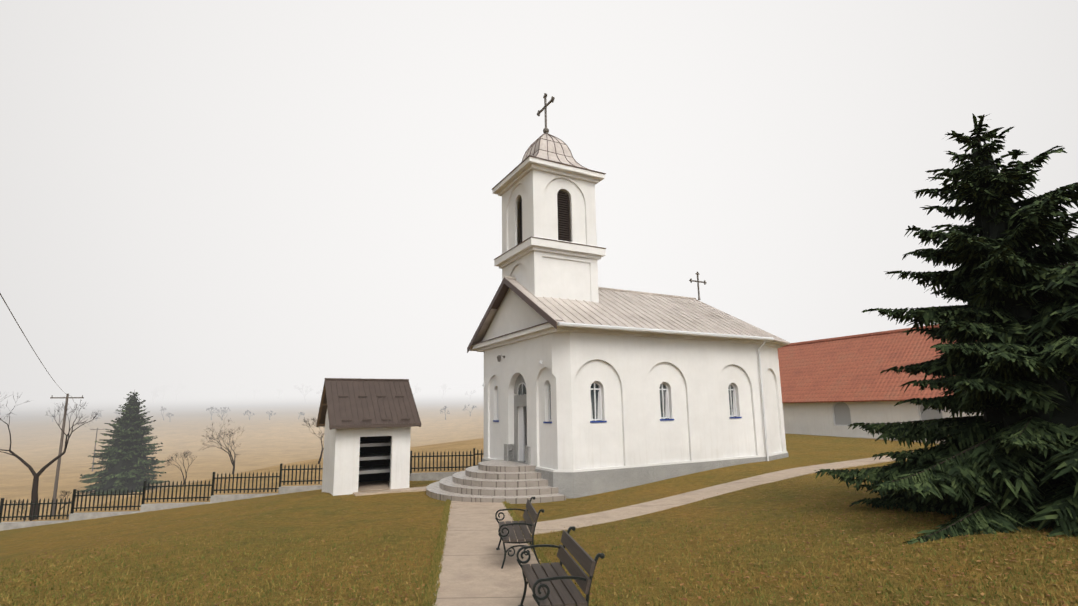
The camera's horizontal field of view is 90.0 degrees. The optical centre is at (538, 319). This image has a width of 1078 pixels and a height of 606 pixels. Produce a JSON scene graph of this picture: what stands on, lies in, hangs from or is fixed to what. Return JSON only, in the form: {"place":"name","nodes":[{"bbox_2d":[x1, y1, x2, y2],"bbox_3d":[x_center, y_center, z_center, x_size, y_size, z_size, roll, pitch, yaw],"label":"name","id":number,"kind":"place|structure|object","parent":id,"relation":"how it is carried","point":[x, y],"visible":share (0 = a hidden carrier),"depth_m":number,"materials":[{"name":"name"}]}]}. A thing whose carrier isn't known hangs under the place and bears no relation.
{"place":"outdoors","nodes":[
{"label":"outdoors","id":0,"kind":"place"},
{"bbox_2d":[0,379,1077,605],"bbox_3d":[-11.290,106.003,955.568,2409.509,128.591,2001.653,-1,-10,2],"label":"ground","id":1,"kind":"structure","parent":0,"point":[285,436],"depth_m":13.53,"materials":[{"name":"green plant"}]},
{"bbox_2d":[11,500,24,520],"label":"bare shrub","id":2,"kind":"object","parent":1,"relation":"on","point":[20,506],"visible":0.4,"depth_m":50.17,"materials":[{"name":"grey plant"}]},
{"bbox_2d":[0,393,98,520],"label":"bare tree","id":3,"kind":"object","parent":1,"relation":"on","point":[34,494],"visible":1,"depth_m":32.87,"materials":[{"name":"brown plant"}]},
{"bbox_2d":[50,394,83,514],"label":"utility pole","id":4,"kind":"object","parent":1,"relation":"on","point":[58,462],"visible":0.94,"depth_m":44.85,"materials":[{"name":"brown wood"}]},
{"bbox_2d":[0,293,69,395],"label":"utility wire","id":5,"kind":"object","parent":4,"relation":"attached to","point":[26,338],"visible":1,"depth_m":11.92,"materials":[{"name":"black metal"}]},
{"bbox_2d":[58,489,84,513],"bbox_3d":[-34.733,13.784,40.135,1.859,2.300,1.310,6,-12,-36],"label":"bare shrub","id":6,"kind":"object","parent":1,"relation":"on","point":[64,495],"visible":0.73,"depth_m":39.91,"materials":[{"name":"grey plant"}]},
{"bbox_2d":[92,428,103,470],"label":"utility pole","id":7,"kind":"object","parent":1,"relation":"on","point":[95,445],"visible":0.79,"depth_m":107.96,"materials":[{"name":"brown wood"}]},
{"bbox_2d":[76,389,168,494],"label":"spruce tree","id":8,"kind":"object","parent":1,"relation":"on","point":[130,432],"depth_m":78.36,"materials":[{"name":"green plant"}]},
{"bbox_2d":[165,450,194,484],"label":"bare tree","id":9,"kind":"object","parent":1,"relation":"on","point":[184,479],"visible":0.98,"depth_m":54.55,"materials":[{"name":"brown plant"}]},
{"bbox_2d":[206,406,217,419],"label":"hedge tree","id":10,"kind":"object","parent":1,"relation":"on","point":[211,410],"visible":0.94,"depth_m":247.18,"materials":[{"name":"grey plant"}]},
{"bbox_2d":[201,415,243,473],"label":"bare tree","id":11,"kind":"object","parent":1,"relation":"on","point":[233,462],"visible":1,"depth_m":56.05,"materials":[{"name":"brown plant"}]},
{"bbox_2d":[216,407,230,419],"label":"hedge tree","id":12,"kind":"object","parent":1,"relation":"on","point":[223,411],"visible":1,"depth_m":245.47,"materials":[{"name":"grey plant"}]},
{"bbox_2d":[0,472,456,530],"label":"fence wall","id":13,"kind":"structure","parent":1,"relation":"on","point":[431,476],"depth_m":24.60,"materials":[{"name":"grey concrete"}]},
{"bbox_2d":[0,448,483,522],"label":"iron fence","id":14,"kind":"object","parent":13,"relation":"on","point":[74,495],"visible":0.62,"depth_m":24.78,"materials":[{"name":"black metal"}]},
{"bbox_2d":[293,385,311,401],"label":"ridge tree","id":15,"kind":"object","parent":1,"relation":"on","point":[299,389],"visible":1,"depth_m":403.08,"materials":[{"name":"grey plant"}]},
{"bbox_2d":[303,417,323,463],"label":"bare tree","id":16,"kind":"object","parent":1,"relation":"on","point":[314,420],"visible":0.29,"depth_m":43.40,"materials":[{"name":"brown plant"}]},
{"bbox_2d":[322,409,410,495],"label":"shed walls","id":17,"kind":"structure","parent":1,"relation":"on","point":[341,455],"depth_m":19.74,"materials":[{"name":"white paint"}]},
{"bbox_2d":[316,382,420,429],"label":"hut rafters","id":18,"kind":"object","parent":17,"relation":"on","point":[321,406],"visible":0.21,"depth_m":21.38,"materials":[{"name":"brown wood"}]},
{"bbox_2d":[316,380,419,426],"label":"shed roof","id":19,"kind":"structure","parent":18,"relation":"on","point":[353,403],"depth_m":20.44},
{"bbox_2d":[316,378,420,428],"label":"roof seams","id":20,"kind":"object","parent":19,"relation":"on","point":[371,425],"visible":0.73,"depth_m":20.18,"materials":[{"name":"brown metal"}]},
{"bbox_2d":[358,436,390,491],"bbox_3d":[-6.753,5.125,20.988,2.280,2.680,2.600,4,-11,-28],"label":"hut interior","id":21,"kind":"object","parent":17,"relation":"in","point":[374,462],"visible":0.23,"depth_m":21.94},
{"bbox_2d":[353,486,425,495],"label":"concrete slab","id":22,"kind":"structure","parent":1,"relation":"on","point":[414,489],"depth_m":19.41,"materials":[{"name":"beige concrete"}]},
{"bbox_2d":[413,383,420,394],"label":"ridge tree","id":23,"kind":"object","parent":1,"relation":"on","point":[416,388],"visible":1,"depth_m":435.02,"materials":[{"name":"grey plant"}]},
{"bbox_2d":[440,406,449,419],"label":"hedge tree","id":24,"kind":"object","parent":1,"relation":"on","point":[445,411],"visible":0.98,"depth_m":234.43,"materials":[{"name":"grey plant"}]},
{"bbox_2d":[441,383,450,398],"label":"ridge tree","id":25,"kind":"object","parent":1,"relation":"on","point":[444,386],"visible":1,"depth_m":432.29,"materials":[{"name":"grey plant"}]},
{"bbox_2d":[464,390,475,399],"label":"ridge tree","id":26,"kind":"object","parent":1,"relation":"on","point":[474,391],"visible":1,"depth_m":417.05,"materials":[{"name":"grey plant"}]},
{"bbox_2d":[426,460,565,503],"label":"church steps","id":27,"kind":"structure","parent":1,"relation":"on","point":[498,481],"depth_m":17.68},
{"bbox_2d":[469,322,773,460],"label":"church gutters","id":28,"kind":"object","parent":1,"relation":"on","point":[766,339],"visible":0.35,"depth_m":20.11,"materials":[{"name":"white metal"}]},
{"bbox_2d":[482,453,788,497],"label":"building plinth","id":29,"kind":"structure","parent":1,"relation":"on","point":[576,484],"depth_m":18.17,"materials":[{"name":"grey concrete"}]},
{"bbox_2d":[433,455,906,605],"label":"concrete path","id":30,"kind":"structure","parent":1,"relation":"on","point":[472,573],"depth_m":10.85,"materials":[{"name":"beige concrete"}]},
{"bbox_2d":[495,497,543,568],"bbox_3d":[-0.349,3.582,9.133,0.740,0.892,1.360,0,-10,-7],"label":"iron bench","id":31,"kind":"object","parent":30,"relation":"on","point":[512,524],"visible":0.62,"depth_m":8.50,"materials":[{"name":"black metal"}]},
{"bbox_2d":[499,499,537,541],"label":"bench slats","id":32,"kind":"object","parent":31,"relation":"attached to","point":[533,513],"visible":0.92,"depth_m":8.95,"materials":[{"name":"grey wood"}]},
{"bbox_2d":[516,526,604,605],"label":"iron bench","id":33,"kind":"object","parent":30,"relation":"on","point":[597,556],"visible":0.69,"depth_m":5.36,"materials":[{"name":"black metal"}]},
{"bbox_2d":[522,530,595,605],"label":"bench slats","id":34,"kind":"object","parent":33,"relation":"attached to","point":[565,592],"visible":0.94,"depth_m":5.76,"materials":[{"name":"wood"}]},
{"bbox_2d":[782,401,980,443],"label":"house walls","id":35,"kind":"structure","parent":1,"relation":"on","point":[810,418],"depth_m":33.36,"materials":[{"name":"white paint"}]},
{"bbox_2d":[777,327,976,402],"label":"house roof","id":36,"kind":"structure","parent":35,"relation":"on","point":[847,370],"depth_m":34.99,"materials":[{"name":"red tile"}]},
{"bbox_2d":[833,402,942,425],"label":"window frames","id":37,"kind":"structure","parent":35,"relation":"in","point":[850,414],"depth_m":33.67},
{"bbox_2d":[834,402,941,424],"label":"windows","id":38,"kind":"structure","parent":37,"relation":"in","point":[842,413],"depth_m":33.63,"materials":[{"name":"grey glass"}]},
{"bbox_2d":[814,113,1077,543],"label":"spruce tree","id":39,"kind":"object","parent":1,"relation":"on","point":[1029,474],"depth_m":9.40,"materials":[{"name":"green plant"}]},
{"bbox_2d":[0,0,1077,387],"label":"sky","id":40,"kind":"structure","parent":0,"point":[192,191],"materials":[{"name":"white"}]},
{"bbox_2d":[502,169,598,302],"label":"church tower","id":41,"kind":"structure","parent":0,"point":[546,274],"depth_m":20.85,"materials":[{"name":"white paint"}]},
{"bbox_2d":[517,191,570,242],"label":"louvered tower windows","id":42,"kind":"structure","parent":41,"relation":"in","point":[564,221],"depth_m":21.16,"materials":[{"name":"black wood"}]},
{"bbox_2d":[492,155,605,268],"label":"tower cornices","id":43,"kind":"object","parent":41,"relation":"attached to","point":[524,167],"visible":0.58,"depth_m":20.87,"materials":[{"name":"white paint"}]},
{"bbox_2d":[522,93,586,168],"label":"tower dome","id":44,"kind":"structure","parent":41,"relation":"on","point":[546,145],"depth_m":22.07,"materials":[{"name":"grey metal"}]},
{"bbox_2d":[484,332,786,469],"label":"church walls","id":45,"kind":"structure","parent":0,"point":[629,374],"depth_m":19.67,"materials":[{"name":"white paint"}]},
{"bbox_2d":[482,355,542,386],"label":"wall lamps","id":46,"kind":"object","parent":45,"relation":"attached to","point":[499,359],"visible":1,"depth_m":21.32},
{"bbox_2d":[482,288,547,340],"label":"church gable","id":47,"kind":"structure","parent":45,"relation":"on","point":[515,312],"depth_m":21.15,"materials":[{"name":"white paint"}]},
{"bbox_2d":[504,374,530,464],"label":"church door","id":48,"kind":"structure","parent":45,"relation":"in","point":[520,402],"depth_m":20.58,"materials":[{"name":"white wood"}]},
{"bbox_2d":[497,381,736,420],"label":"windows","id":49,"kind":"structure","parent":45,"relation":"in","point":[662,389],"depth_m":19.88,"materials":[{"name":"white glass"}]},
{"bbox_2d":[550,383,736,420],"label":"window frames","id":50,"kind":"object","parent":49,"relation":"in","point":[598,403],"visible":0.08,"depth_m":19.79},
{"bbox_2d":[493,417,741,422],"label":"window sills","id":51,"kind":"structure","parent":45,"relation":"attached to","point":[606,421],"depth_m":19.52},
{"bbox_2d":[472,323,783,351],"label":"eaves cornice","id":52,"kind":"structure","parent":45,"relation":"attached to","point":[540,330],"depth_m":20.05,"materials":[{"name":"white paint"}]},
{"bbox_2d":[472,320,562,344],"bbox_3d":[-1.113,0.605,20.852,0.310,0.035,7.400,4,-11,-28],"label":"cornice flashing","id":53,"kind":"object","parent":52,"relation":"on","point":[514,332],"visible":0.21,"depth_m":20.15,"materials":[{"name":"grey metal"}]},
{"bbox_2d":[470,279,789,349],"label":"church roof","id":54,"kind":"structure","parent":45,"relation":"on","point":[485,325],"depth_m":21.37,"materials":[{"name":"grey metal"}]},
{"bbox_2d":[467,278,557,352],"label":"gable roof trim","id":55,"kind":"structure","parent":54,"relation":"attached to","point":[502,290],"depth_m":21.26,"materials":[{"name":"brown wood"}]},
{"bbox_2d":[504,276,789,342],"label":"roof seams","id":56,"kind":"object","parent":54,"relation":"on","point":[630,291],"visible":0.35,"depth_m":21.88,"materials":[{"name":"grey metal"}]},
{"bbox_2d":[689,272,706,299],"bbox_3d":[7.718,-1.619,26.119,1.130,1.415,0.123,4,-11,-28],"label":"cross","id":57,"kind":"object","parent":54,"relation":"on","point":[697,281],"visible":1,"depth_m":26.10,"materials":[{"name":"grey metal"}]},
{"bbox_2d":[483,451,787,471],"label":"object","id":58,"kind":"object","parent":45,"relation":"attached to","point":[632,466],"visible":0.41,"depth_m":19.05,"materials":[{"name":"white paint"}]},
{"bbox_2d":[783,324,938,346],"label":"roof ridge","id":59,"kind":"structure","parent":0,"point":[852,336],"depth_m":37.79,"materials":[{"name":"metal"}]}
]}

